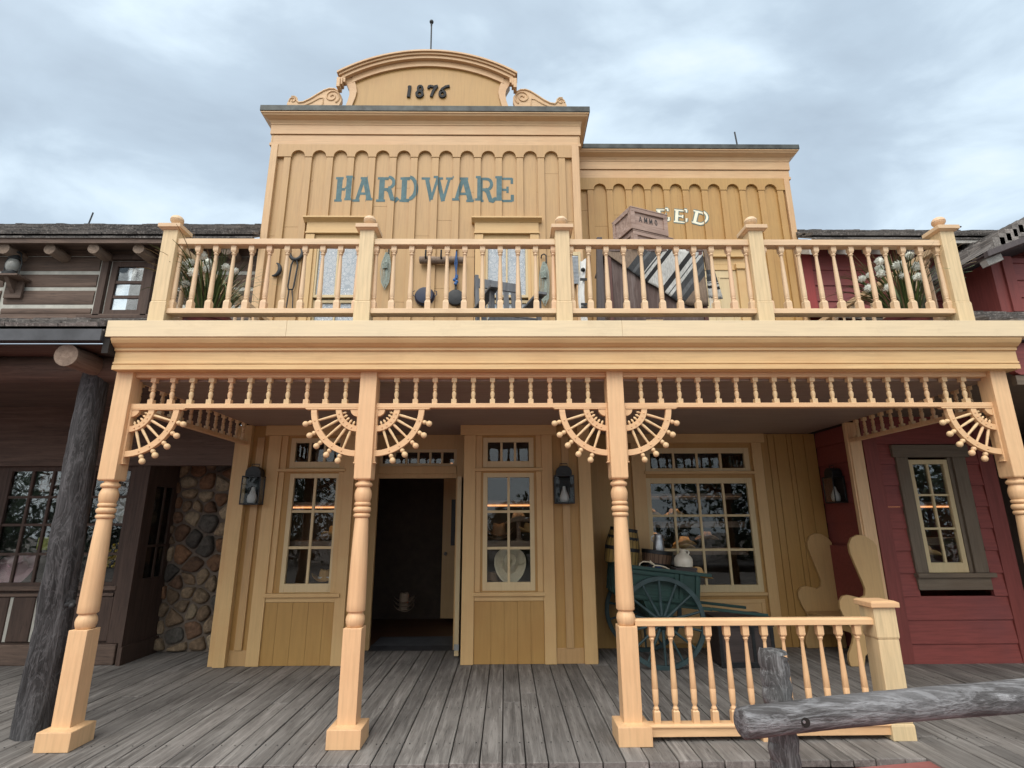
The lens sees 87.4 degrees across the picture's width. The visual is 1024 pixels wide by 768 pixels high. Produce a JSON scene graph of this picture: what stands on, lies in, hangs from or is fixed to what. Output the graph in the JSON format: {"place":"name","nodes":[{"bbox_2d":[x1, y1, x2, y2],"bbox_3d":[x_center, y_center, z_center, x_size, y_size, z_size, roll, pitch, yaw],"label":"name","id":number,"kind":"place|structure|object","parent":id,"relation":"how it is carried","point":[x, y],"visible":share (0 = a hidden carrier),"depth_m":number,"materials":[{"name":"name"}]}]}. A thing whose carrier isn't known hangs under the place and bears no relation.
{"place":"outdoors","nodes":[
{"label":"outdoors","id":0,"kind":"place"},
{"bbox_2d":[449,664,548,765],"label":"deck gaps","id":1,"kind":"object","parent":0,"point":[502,718],"depth_m":5.00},
{"bbox_2d":[449,765,859,767],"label":"deck joist","id":2,"kind":"object","parent":1,"relation":"on","point":[755,767],"depth_m":3.79,"materials":[{"name":"brown wood"}]},
{"bbox_2d":[733,647,1023,767],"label":"hitching rail","id":3,"kind":"object","parent":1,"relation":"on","point":[780,718],"visible":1,"depth_m":2.85,"materials":[{"name":"wood"}]},
{"bbox_2d":[474,275,546,319],"bbox_3d":[-0.053,-0.795,5.966,0.630,1.128,0.871,5,-15,-19],"label":"rocking chair","id":4,"kind":"object","parent":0,"point":[491,288],"visible":0.21,"depth_m":6.13,"materials":[{"name":"grey wood"}]},
{"bbox_2d":[0,646,1023,767],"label":"deck","id":5,"kind":"structure","parent":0,"point":[158,716],"depth_m":4.60,"materials":[{"name":"grey wood"}]},
{"bbox_2d":[0,223,260,740],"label":"log building","id":6,"kind":"structure","parent":5,"relation":"on","point":[55,402],"depth_m":6.88,"materials":[{"name":"brown wood"}]},
{"bbox_2d":[0,273,30,298],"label":"bracket shelf","id":7,"kind":"object","parent":6,"relation":"attached to","point":[15,285],"visible":1,"depth_m":7.52,"materials":[{"name":"brown wood"}]},
{"bbox_2d":[1,251,22,273],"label":"oil lantern","id":8,"kind":"object","parent":7,"relation":"on","point":[12,264],"visible":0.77,"depth_m":7.51,"materials":[{"name":"metal"}]},
{"bbox_2d":[0,552,35,582],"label":"cowboy hat","id":9,"kind":"object","parent":6,"relation":"on","point":[25,566],"visible":0.75,"depth_m":6.77,"materials":[{"name":"fabric"}]},
{"bbox_2d":[36,537,48,549],"bbox_3d":[-6.042,2.078,6.984,0.180,0.160,0.140,0,-14,-1],"label":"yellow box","id":10,"kind":"object","parent":6,"relation":"in","point":[45,544],"visible":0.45,"depth_m":6.92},
{"bbox_2d":[0,466,135,585],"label":"window","id":11,"kind":"structure","parent":6,"relation":"in","point":[15,476],"depth_m":6.83,"materials":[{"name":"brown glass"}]},
{"bbox_2d":[106,542,118,567],"bbox_3d":[-5.099,2.213,6.912,0.260,0.337,0.202,0,-14,-1],"label":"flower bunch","id":12,"kind":"object","parent":6,"relation":"in","point":[110,558],"visible":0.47,"depth_m":6.88,"materials":[{"name":"plant"}]},
{"bbox_2d":[115,492,126,522],"bbox_3d":[-5.085,1.654,7.208,0.537,0.534,0.149,0,-14,-1],"label":"white lampshade","id":13,"kind":"object","parent":6,"relation":"in","point":[120,508],"visible":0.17,"depth_m":7.17,"materials":[{"name":"white fabric"}]},
{"bbox_2d":[103,261,148,313],"bbox_3d":[-5.467,-1.359,7.631,0.535,0.825,0.045,0,-14,-1],"label":"window","id":14,"kind":"structure","parent":6,"relation":"in","point":[121,277],"depth_m":7.64,"materials":[{"name":"brown glass"}]},
{"bbox_2d":[115,466,179,663],"bbox_3d":[-4.694,2.025,7.081,0.042,2.900,0.770,0,-14,-1],"label":"side door","id":15,"kind":"structure","parent":6,"relation":"in","point":[140,619],"depth_m":6.85,"materials":[{"name":"brown wood"}]},
{"bbox_2d":[154,466,231,651],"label":"stone wall","id":16,"kind":"structure","parent":5,"relation":"on","point":[187,605],"depth_m":7.25,"materials":[{"name":"stone"}]},
{"bbox_2d":[207,49,598,667],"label":"hardware building","id":17,"kind":"structure","parent":5,"relation":"on","point":[426,144],"depth_m":7.63,"materials":[{"name":"paint"}]},
{"bbox_2d":[239,464,265,504],"bbox_3d":[-3.235,1.254,6.708,0.235,0.504,0.160,0,-14,-1],"label":"wall lantern","id":18,"kind":"object","parent":17,"relation":"attached to","point":[255,484],"depth_m":6.71,"materials":[{"name":"black metal"}]},
{"bbox_2d":[272,263,281,276],"bbox_3d":[-3.279,-1.598,7.489,0.130,0.218,0.060,0,-14,-1],"label":"sickle","id":19,"kind":"object","parent":17,"relation":"attached to","point":[278,272],"visible":1,"depth_m":7.46,"materials":[{"name":"metal"}]},
{"bbox_2d":[289,249,303,261],"bbox_3d":[-3.038,-1.821,7.544,0.212,0.210,0.056,0,-14,-1],"label":"horseshoe hook","id":20,"kind":"object","parent":17,"relation":"attached to","point":[299,257],"visible":0.77,"depth_m":7.51,"materials":[{"name":"metal"}]},
{"bbox_2d":[286,260,298,307],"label":"iron tongs","id":21,"kind":"object","parent":20,"relation":"hanging from","point":[293,282],"visible":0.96,"depth_m":7.43,"materials":[{"name":"black metal"}]},
{"bbox_2d":[279,474,338,592],"bbox_3d":[-2.506,1.843,6.696,0.645,1.426,0.045,0,-14,-1],"label":"window","id":22,"kind":"structure","parent":17,"relation":"in","point":[305,587],"depth_m":6.64,"materials":[{"name":"paint"}]},
{"bbox_2d":[289,540,331,545],"bbox_3d":[-2.492,2.090,7.002,0.780,0.085,0.260,0,-14,-1],"label":"shop shelf","id":23,"kind":"object","parent":17,"relation":"attached to","point":[314,542],"visible":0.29,"depth_m":6.88,"materials":[{"name":"brown wood"}]},
{"bbox_2d":[320,533,331,539],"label":"cowboy hat","id":24,"kind":"object","parent":23,"relation":"on","point":[325,536],"visible":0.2,"depth_m":6.91,"materials":[{"name":"grey fabric"}]},
{"bbox_2d":[321,526,332,534],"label":"cowboy hat","id":25,"kind":"object","parent":24,"relation":"on","point":[330,530],"visible":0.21,"depth_m":6.94,"materials":[{"name":"beige fabric"}]},
{"bbox_2d":[295,582,328,582],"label":"shop shelf","id":26,"kind":"object","parent":17,"relation":"attached to","point":[312,582],"visible":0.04,"depth_m":7.09,"materials":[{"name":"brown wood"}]},
{"bbox_2d":[312,569,329,581],"bbox_3d":[-2.380,2.429,6.833,0.330,0.141,0.400,2,-15,-10],"label":"cowboy hat","id":27,"kind":"object","parent":26,"relation":"on","point":[323,573],"visible":0.76,"depth_m":6.76,"materials":[{"name":"beige fabric"}]},
{"bbox_2d":[293,502,334,508],"bbox_3d":[-2.494,1.619,7.117,0.780,0.085,0.272,0,-14,-1],"label":"shop shelf","id":28,"kind":"object","parent":17,"relation":"attached to","point":[308,505],"visible":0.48,"depth_m":7.00,"materials":[{"name":"brown wood"}]},
{"bbox_2d":[289,438,341,467],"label":"window","id":29,"kind":"structure","parent":17,"relation":"in","point":[293,464],"depth_m":6.91,"materials":[{"name":"paint"}]},
{"bbox_2d":[311,300,352,319],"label":"window","id":30,"kind":"structure","parent":17,"relation":"in","point":[325,303],"depth_m":7.47,"materials":[{"name":"glass"}]},
{"bbox_2d":[313,249,356,298],"bbox_3d":[-2.474,-1.625,7.585,0.630,0.880,0.045,0,-14,-1],"label":"window","id":31,"kind":"structure","parent":17,"relation":"in","point":[349,258],"depth_m":7.58,"materials":[{"name":"glass"}]},
{"bbox_2d":[380,249,390,289],"bbox_3d":[-1.769,-1.638,7.484,0.146,0.700,0.064,-3,-15,12],"label":"rope coil","id":32,"kind":"object","parent":17,"relation":"hanging from","point":[384,265],"visible":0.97,"depth_m":7.47,"materials":[{"name":"fabric"}]},
{"bbox_2d":[394,604,413,611],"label":"cowboy hat","id":33,"kind":"object","parent":17,"relation":"on","point":[406,609],"visible":0.69,"depth_m":8.08,"materials":[{"name":"grey fabric"}]},
{"bbox_2d":[394,599,413,607],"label":"cowboy hat","id":34,"kind":"object","parent":33,"relation":"on","point":[404,605],"visible":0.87,"depth_m":8.08,"materials":[{"name":"brown fabric"}]},
{"bbox_2d":[395,592,414,602],"bbox_3d":[-1.645,3.251,8.180,0.314,0.134,0.380,4,-15,-17],"label":"cowboy hat","id":35,"kind":"object","parent":34,"relation":"on","point":[404,598],"visible":1,"depth_m":8.12,"materials":[{"name":"brown fabric"}]},
{"bbox_2d":[379,449,456,465],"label":"window","id":36,"kind":"structure","parent":17,"relation":"in","point":[430,451],"depth_m":7.67,"materials":[{"name":"paint"}]},
{"bbox_2d":[413,287,436,305],"bbox_3d":[-1.212,-1.220,7.413,0.347,0.280,0.058,0,-14,-1],"label":"enamel pan","id":37,"kind":"object","parent":17,"relation":"hanging from","point":[420,296],"visible":0.75,"depth_m":7.39,"materials":[{"name":"metal"}]},
{"bbox_2d":[430,19,433,48],"bbox_3d":[-1.312,-5.525,8.658,0.067,0.879,0.067,0,-14,-1],"label":"lightning rod","id":38,"kind":"object","parent":17,"relation":"on","point":[431,21],"visible":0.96,"depth_m":8.68,"materials":[{"name":"metal"}]},
{"bbox_2d":[419,249,462,263],"bbox_3d":[-0.986,-1.776,7.513,0.629,0.160,0.170,0,-14,-1],"label":"peg log","id":39,"kind":"object","parent":17,"relation":"attached to","point":[434,260],"visible":0.87,"depth_m":7.49,"materials":[{"name":"brown wood"}]},
{"bbox_2d":[453,251,457,284],"bbox_3d":[-0.783,-1.604,7.450,0.079,0.466,0.123,0,-14,-1],"label":"blue cord","id":40,"kind":"object","parent":39,"relation":"hanging from","point":[455,280],"visible":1,"depth_m":7.44,"materials":[{"name":"blue fabric"}]},
{"bbox_2d":[448,285,461,305],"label":"canteen","id":41,"kind":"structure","parent":40,"relation":"hanging from","point":[455,297],"depth_m":7.39,"materials":[{"name":"metal"}]},
{"bbox_2d":[440,479,455,617],"bbox_3d":[-0.845,2.709,8.943,0.640,2.230,0.109,0,-14,-1],"label":"inside door","id":42,"kind":"structure","parent":17,"relation":"in","point":[449,501],"depth_m":8.93,"materials":[{"name":"paint"}]},
{"bbox_2d":[454,477,463,655],"bbox_3d":[-0.697,2.395,7.268,0.061,2.190,0.814,0,-14,-1],"label":"door","id":43,"kind":"structure","parent":17,"relation":"in","point":[459,536],"depth_m":6.92,"materials":[{"name":"paint"}]},
{"bbox_2d":[485,249,527,298],"bbox_3d":[-0.076,-1.628,7.614,0.617,0.880,0.045,0,-14,-1],"label":"window","id":44,"kind":"structure","parent":17,"relation":"in","point":[509,255],"depth_m":7.63,"materials":[{"name":"glass"}]},
{"bbox_2d":[486,300,527,319],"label":"window","id":45,"kind":"structure","parent":17,"relation":"in","point":[524,302],"depth_m":7.51,"materials":[{"name":"paint"}]},
{"bbox_2d":[487,540,529,546],"bbox_3d":[-0.032,2.096,7.029,0.700,0.085,0.260,0,-14,-1],"label":"shop shelf","id":46,"kind":"object","parent":17,"relation":"attached to","point":[503,543],"depth_m":6.91,"materials":[{"name":"brown wood"}]},
{"bbox_2d":[487,531,512,538],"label":"cowboy hat","id":47,"kind":"object","parent":46,"relation":"on","point":[498,537],"visible":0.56,"depth_m":6.93,"materials":[{"name":"brown fabric"}]},
{"bbox_2d":[487,523,512,535],"bbox_3d":[-0.173,1.908,7.045,0.380,0.162,0.460,0,-14,-1],"label":"cowboy hat","id":48,"kind":"object","parent":47,"relation":"on","point":[498,529],"visible":0.91,"depth_m":6.96,"materials":[{"name":"brown fabric"}]},
{"bbox_2d":[515,522,522,540],"bbox_3d":[0.087,1.931,7.042,0.099,0.240,0.099,0,-14,-1],"label":"hat stand","id":49,"kind":"object","parent":46,"relation":"on","point":[518,533],"visible":0.96,"depth_m":7.02,"materials":[{"name":"brown wood"}]},
{"bbox_2d":[504,513,529,523],"bbox_3d":[0.083,1.764,7.086,0.380,0.134,0.314,-4,-14,-2],"label":"cowboy hat","id":50,"kind":"object","parent":49,"relation":"on","point":[516,517],"visible":0.9,"depth_m":6.97,"materials":[{"name":"brown fabric"}]},
{"bbox_2d":[519,523,529,532],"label":"cowboy hat","id":51,"kind":"object","parent":49,"relation":"on","point":[526,528],"visible":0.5,"depth_m":7.01,"materials":[{"name":"brown fabric"}]},
{"bbox_2d":[482,473,534,590],"bbox_3d":[-0.042,1.837,6.727,0.646,1.423,0.045,0,-14,-1],"label":"window","id":52,"kind":"structure","parent":17,"relation":"in","point":[486,586],"depth_m":6.68,"materials":[{"name":"paint"}]},
{"bbox_2d":[483,438,533,466],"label":"window","id":53,"kind":"structure","parent":17,"relation":"in","point":[486,463],"depth_m":6.94,"materials":[{"name":"paint"}]},
{"bbox_2d":[488,500,529,506],"bbox_3d":[-0.034,1.601,7.151,0.700,0.085,0.272,0,-14,-1],"label":"shop shelf","id":54,"kind":"object","parent":17,"relation":"attached to","point":[513,503],"visible":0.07,"depth_m":7.03,"materials":[{"name":"brown wood"}]},
{"bbox_2d":[539,254,549,305],"bbox_3d":[0.446,-1.457,7.463,0.146,0.800,0.064,-3,-15,12],"label":"rope coil","id":55,"kind":"object","parent":17,"relation":"hanging from","point":[544,272],"visible":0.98,"depth_m":7.46,"materials":[{"name":"fabric"}]},
{"bbox_2d":[554,463,574,503],"bbox_3d":[0.655,1.252,6.759,0.245,0.504,0.150,0,-14,-1],"label":"wall lantern","id":56,"kind":"object","parent":17,"relation":"attached to","point":[563,484],"depth_m":6.76,"materials":[{"name":"black metal"}]},
{"bbox_2d":[572,252,580,283],"bbox_3d":[0.839,-1.568,7.524,0.265,0.630,0.030,0,-14,-1],"label":"washboard","id":57,"kind":"object","parent":17,"relation":"attached to","point":[576,257],"visible":0.29,"depth_m":7.54,"materials":[{"name":"paint"}]},
{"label":"shop shelf","id":58,"kind":"object","parent":17,"relation":"attached to","visible":0},
{"bbox_2d":[487,571,502,581],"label":"cowboy hat","id":59,"kind":"object","parent":58,"relation":"on","point":[492,576],"visible":0.73,"depth_m":6.74,"materials":[{"name":"brown fabric"}]},
{"bbox_2d":[494,549,525,581],"bbox_3d":[-0.024,2.247,6.753,0.403,0.488,0.172,0,-42,-1],"label":"cowboy hat","id":60,"kind":"object","parent":58,"relation":"on","point":[517,562],"visible":0.88,"depth_m":6.74,"materials":[{"name":"fabric"}]},
{"bbox_2d":[0,676,1013,747],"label":"deck nails","id":61,"kind":"object","parent":5,"relation":"on","point":[467,707],"visible":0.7,"depth_m":4.80,"materials":[{"name":"black metal"}]},
{"bbox_2d":[33,320,1023,752],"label":"porch","id":62,"kind":"object","parent":5,"relation":"on","point":[369,382],"visible":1,"depth_m":4.70,"materials":[{"name":"paint"}]},
{"bbox_2d":[130,224,276,319],"bbox_3d":[-3.007,-0.908,5.373,1.241,1.076,1.357,6,-16,-22],"label":"flower planter","id":63,"kind":"object","parent":62,"relation":"on","point":[201,293],"visible":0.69,"depth_m":5.15,"materials":[{"name":"green ceramic"}]},
{"bbox_2d":[147,215,975,320],"bbox_3d":[0.455,-0.682,6.455,7.498,1.134,3.210,0,-14,-1],"label":"balcony railing","id":64,"kind":"object","parent":62,"relation":"on","point":[749,242],"visible":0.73,"depth_m":4.96,"materials":[{"name":"paint"}]},
{"bbox_2d":[578,259,587,319],"bbox_3d":[0.822,-0.890,6.163,0.090,1.203,0.107,7,-16,-26],"label":"white cloth","id":65,"kind":"object","parent":64,"relation":"hanging from","point":[581,285],"visible":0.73,"depth_m":6.23,"materials":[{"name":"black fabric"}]},
{"bbox_2d":[596,237,604,319],"bbox_3d":[0.967,-0.964,5.919,0.110,1.422,0.080,0,-14,-1],"label":"leaning plank","id":66,"kind":"object","parent":62,"relation":"on","point":[599,283],"visible":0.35,"depth_m":5.93,"materials":[{"name":"grey wood"}]},
{"bbox_2d":[595,249,708,320],"bbox_3d":[1.618,-0.815,6.286,1.130,1.312,0.710,0,-14,-1],"label":"cabinet","id":67,"kind":"object","parent":62,"relation":"on","point":[633,282],"visible":0.24,"depth_m":6.00,"materials":[{"name":"red wood"}]},
{"bbox_2d":[608,249,708,305],"bbox_3d":[1.626,-1.162,6.190,1.096,0.712,0.389,0,-14,-1],"label":"blanket","id":68,"kind":"object","parent":67,"relation":"on","point":[632,258],"visible":0.72,"depth_m":6.03,"materials":[{"name":"fabric"}]},
{"bbox_2d":[622,229,672,238],"bbox_3d":[1.561,-1.586,6.360,0.562,0.219,0.420,5,-15,-21],"label":"wooden crate","id":69,"kind":"object","parent":68,"relation":"on","point":[635,234],"visible":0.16,"depth_m":6.16,"materials":[{"name":"brown wood"}]},
{"bbox_2d":[612,206,668,238],"bbox_3d":[1.525,-1.842,6.388,0.522,0.284,0.400,5,-15,-21],"label":"wooden crate","id":70,"kind":"object","parent":69,"relation":"on","point":[627,220],"visible":0.73,"depth_m":6.24,"materials":[{"name":"brown wood"}]},
{"bbox_2d":[703,249,722,307],"bbox_3d":[2.277,-1.201,6.064,0.179,0.742,0.062,0,-14,-1],"label":"blanket tail","id":71,"kind":"object","parent":67,"relation":"hanging from","point":[707,268],"visible":0.56,"depth_m":6.05},
{"bbox_2d":[819,237,975,320],"bbox_3d":[3.938,-0.926,5.454,1.314,1.092,1.315,0,-14,-1],"label":"flower planter","id":72,"kind":"object","parent":62,"relation":"on","point":[901,292],"visible":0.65,"depth_m":5.24,"materials":[{"name":"green ceramic"}]},
{"bbox_2d":[605,561,767,670],"bbox_3d":[2.094,2.849,6.592,1.825,1.087,1.080,6,-14,1],"label":"hand cart","id":73,"kind":"object","parent":5,"relation":"on","point":[663,593],"visible":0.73,"depth_m":6.32,"materials":[{"name":"green paint"}]},
{"bbox_2d":[604,526,639,565],"bbox_3d":[1.420,2.076,6.886,0.439,0.435,0.439,8,-14,1],"label":"barrel","id":74,"kind":"object","parent":73,"relation":"on","point":[634,547],"visible":0.56,"depth_m":6.75,"materials":[{"name":"brown wood"}]},
{"bbox_2d":[641,548,672,568],"bbox_3d":[1.863,2.253,6.898,0.393,0.221,0.394,7,-14,1],"label":"half barrel","id":75,"kind":"object","parent":73,"relation":"on","point":[657,557],"visible":0.84,"depth_m":6.75,"materials":[{"name":"brown wood"}]},
{"bbox_2d":[651,534,664,550],"bbox_3d":[1.885,2.040,6.912,0.148,0.211,0.146,-11,-18,35],"label":"milk can","id":76,"kind":"object","parent":75,"relation":"on","point":[658,543],"visible":0.96,"depth_m":6.86,"materials":[{"name":"metal"}]},
{"bbox_2d":[671,567,697,571],"bbox_3d":[2.118,2.287,6.603,0.270,0.053,0.200,0,-14,-1],"label":"wooden box","id":77,"kind":"object","parent":73,"relation":"on","point":[693,569],"visible":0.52,"depth_m":6.51,"materials":[{"name":"wood"}]},
{"bbox_2d":[674,549,692,567],"bbox_3d":[2.119,2.154,6.627,0.228,0.213,0.228,3,-14,0],"label":"stoneware jug","id":78,"kind":"object","parent":77,"relation":"on","point":[683,559],"visible":1,"depth_m":6.55,"materials":[{"name":"ceramic"}]},
{"bbox_2d":[695,567,712,578],"bbox_3d":[2.285,2.336,6.639,0.380,0.134,0.314,-5,-21,19],"label":"cowboy hat","id":79,"kind":"object","parent":73,"relation":"on","point":[700,569],"visible":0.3,"depth_m":6.58,"materials":[{"name":"beige fabric"}]},
{"bbox_2d":[579,144,837,647],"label":"feed building","id":80,"kind":"structure","parent":5,"relation":"on","point":[708,191],"depth_m":8.44,"materials":[{"name":"paint"}]},
{"bbox_2d":[651,493,741,499],"bbox_3d":[2.655,1.699,8.062,1.500,0.085,0.300,0,-14,-1],"label":"shop shelf","id":81,"kind":"object","parent":80,"relation":"attached to","point":[694,496],"visible":0.64,"depth_m":7.92,"materials":[{"name":"brown wood"}]},
{"bbox_2d":[644,448,749,470],"bbox_3d":[2.666,1.095,7.740,1.510,0.335,0.045,0,-14,-1],"label":"window","id":82,"kind":"structure","parent":80,"relation":"in","point":[744,451],"depth_m":7.74,"materials":[{"name":"paint"}]},
{"bbox_2d":[653,521,744,527],"bbox_3d":[2.657,2.087,7.962,1.500,0.085,0.300,0,-14,-1],"label":"shop shelf","id":83,"kind":"object","parent":80,"relation":"attached to","point":[692,524],"visible":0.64,"depth_m":7.82,"materials":[{"name":"brown wood"}]},
{"bbox_2d":[652,509,660,514],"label":"cowboy hat","id":84,"kind":"object","parent":83,"relation":"on","point":[654,512],"visible":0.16,"depth_m":7.84,"materials":[{"name":"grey fabric"}]},
{"bbox_2d":[664,509,683,514],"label":"cowboy hat","id":85,"kind":"object","parent":83,"relation":"on","point":[670,512],"visible":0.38,"depth_m":7.85,"materials":[{"name":"beige fabric"}]},
{"bbox_2d":[646,478,763,591],"bbox_3d":[2.663,2.091,7.483,1.530,1.533,0.045,0,-14,-1],"label":"window","id":86,"kind":"structure","parent":80,"relation":"in","point":[759,587],"depth_m":7.51,"materials":[{"name":"paint"}]},
{"bbox_2d":[664,547,748,554],"bbox_3d":[2.658,2.455,7.867,1.500,0.085,0.300,0,-14,-1],"label":"shop shelf","id":87,"kind":"object","parent":80,"relation":"attached to","point":[718,553],"visible":0.46,"depth_m":7.73,"materials":[{"name":"brown wood"}]},
{"bbox_2d":[672,541,694,548],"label":"cowboy hat","id":88,"kind":"object","parent":87,"relation":"on","point":[685,545],"visible":0.63,"depth_m":7.73,"materials":[{"name":"brown fabric"}]},
{"bbox_2d":[673,536,696,544],"bbox_3d":[2.528,2.297,7.855,0.340,0.120,0.280,0,-14,-1],"label":"cowboy hat","id":89,"kind":"object","parent":88,"relation":"on","point":[684,539],"visible":0.94,"depth_m":7.78,"materials":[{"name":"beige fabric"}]},
{"bbox_2d":[695,531,718,539],"bbox_3d":[2.858,2.229,7.876,0.340,0.120,0.280,0,-14,-1],"label":"cowboy hat","id":90,"kind":"object","parent":87,"relation":"on","point":[708,535],"visible":0.84,"depth_m":7.81,"materials":[{"name":"brown fabric"}]},
{"bbox_2d":[705,271,740,319],"bbox_3d":[3.215,-0.761,8.208,0.650,2.129,0.037,0,-14,-1],"label":"door","id":91,"kind":"structure","parent":80,"relation":"in","point":[722,276],"depth_m":8.38,"materials":[{"name":"paint"}]},
{"bbox_2d":[705,611,774,667],"bbox_3d":[2.707,3.033,6.384,0.670,0.535,0.455,0,-14,-1],"label":"trunk","id":92,"kind":"object","parent":5,"relation":"on","point":[736,646],"visible":0.59,"depth_m":6.19,"materials":[{"name":"black wood"}]},
{"bbox_2d":[634,598,916,741],"bbox_3d":[2.040,2.251,4.262,2.117,0.997,0.230,0,-14,-1],"label":"porch railing","id":93,"kind":"object","parent":5,"relation":"on","point":[876,619],"visible":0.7,"depth_m":4.23,"materials":[{"name":"paint"}]},
{"bbox_2d":[797,533,884,666],"bbox_3d":[4.134,2.658,6.799,0.555,1.455,0.960,0,-14,-1],"label":"settle bench","id":94,"kind":"object","parent":5,"relation":"on","point":[849,572],"visible":0.65,"depth_m":7.04,"materials":[{"name":"paint"}]},
{"bbox_2d":[796,217,1023,663],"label":"red building","id":95,"kind":"structure","parent":5,"relation":"on","point":[961,601],"depth_m":6.75,"materials":[{"name":"paint"}]},
{"bbox_2d":[822,465,848,502],"bbox_3d":[4.327,1.344,7.202,0.170,0.500,0.240,0,-14,-1],"label":"wall lantern","id":96,"kind":"object","parent":95,"relation":"attached to","point":[839,493],"depth_m":7.15,"materials":[{"name":"black metal"}]},
{"bbox_2d":[920,502,948,507],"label":"shop shelf","id":97,"kind":"object","parent":95,"relation":"attached to","point":[938,504],"visible":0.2,"depth_m":7.04,"materials":[{"name":"brown wood"}]},
{"bbox_2d":[928,546,941,555],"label":"cowboy hat","id":98,"kind":"object","parent":95,"relation":"in","point":[934,552],"visible":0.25,"depth_m":6.73,"materials":[{"name":"beige fabric"}]},
{"bbox_2d":[908,460,968,572],"bbox_3d":[5.296,1.631,6.688,0.504,1.364,0.045,0,-14,-1],"label":"window","id":99,"kind":"structure","parent":95,"relation":"in","point":[962,566],"depth_m":6.65,"materials":[{"name":"paint"}]},
{"bbox_2d":[926,537,956,544],"bbox_3d":[5.368,2.071,7.068,1.100,0.085,0.300,0,-14,-1],"label":"shop shelf","id":100,"kind":"object","parent":95,"relation":"attached to","point":[946,540],"visible":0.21,"depth_m":6.93,"materials":[{"name":"brown wood"}]},
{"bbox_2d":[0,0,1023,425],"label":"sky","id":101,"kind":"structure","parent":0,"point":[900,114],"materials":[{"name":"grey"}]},
{"bbox_2d":[860,761,940,767],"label":"pavement","id":102,"kind":"structure","parent":0,"point":[927,764],"depth_m":3.73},
{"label":"cowboy hat","id":103,"kind":"object","parent":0,"visible":0},
{"bbox_2d":[326,478,335,485],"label":"cowboy hat","id":104,"kind":"object","parent":103,"relation":"on","point":[334,482],"visible":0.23,"depth_m":7.20,"materials":[{"name":"grey fabric"}]},
{"bbox_3d":[1.759,2.306,6.578,0.550,0.171,0.391,0,-14,-1],"label":"navy cloth","id":105,"kind":"object","parent":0,"visible":0},
{"bbox_2d":[639,560,668,568],"bbox_3d":[1.708,2.189,6.454,0.382,0.127,0.051,-2,-15,6],"label":"pale rope","id":106,"kind":"object","parent":105,"relation":"on","point":[651,562],"visible":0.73,"depth_m":6.46,"materials":[{"name":"fabric"}]}
]}

